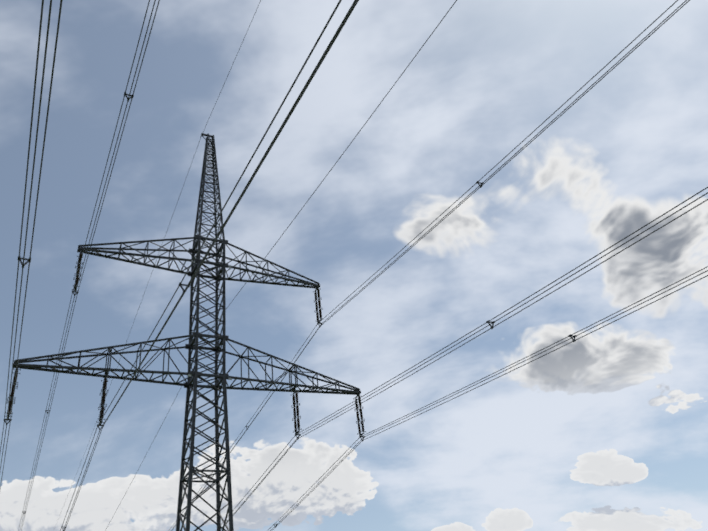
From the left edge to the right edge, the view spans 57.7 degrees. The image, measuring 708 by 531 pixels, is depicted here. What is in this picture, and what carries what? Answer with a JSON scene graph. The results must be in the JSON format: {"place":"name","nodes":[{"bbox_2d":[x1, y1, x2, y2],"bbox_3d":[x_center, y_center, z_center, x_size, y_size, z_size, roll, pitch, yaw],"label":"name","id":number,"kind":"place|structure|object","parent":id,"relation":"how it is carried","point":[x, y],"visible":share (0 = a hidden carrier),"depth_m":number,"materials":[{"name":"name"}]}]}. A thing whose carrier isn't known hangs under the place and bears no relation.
{"place":"outdoors","nodes":[
{"label":"outdoors","id":0,"kind":"place"},
{"bbox_2d":[0,0,707,530],"label":"sky","id":1,"kind":"structure","parent":0,"point":[607,429],"materials":[{"name":"blue"}]},
{"label":"ground","id":2,"kind":"structure","parent":0,"visible":0},
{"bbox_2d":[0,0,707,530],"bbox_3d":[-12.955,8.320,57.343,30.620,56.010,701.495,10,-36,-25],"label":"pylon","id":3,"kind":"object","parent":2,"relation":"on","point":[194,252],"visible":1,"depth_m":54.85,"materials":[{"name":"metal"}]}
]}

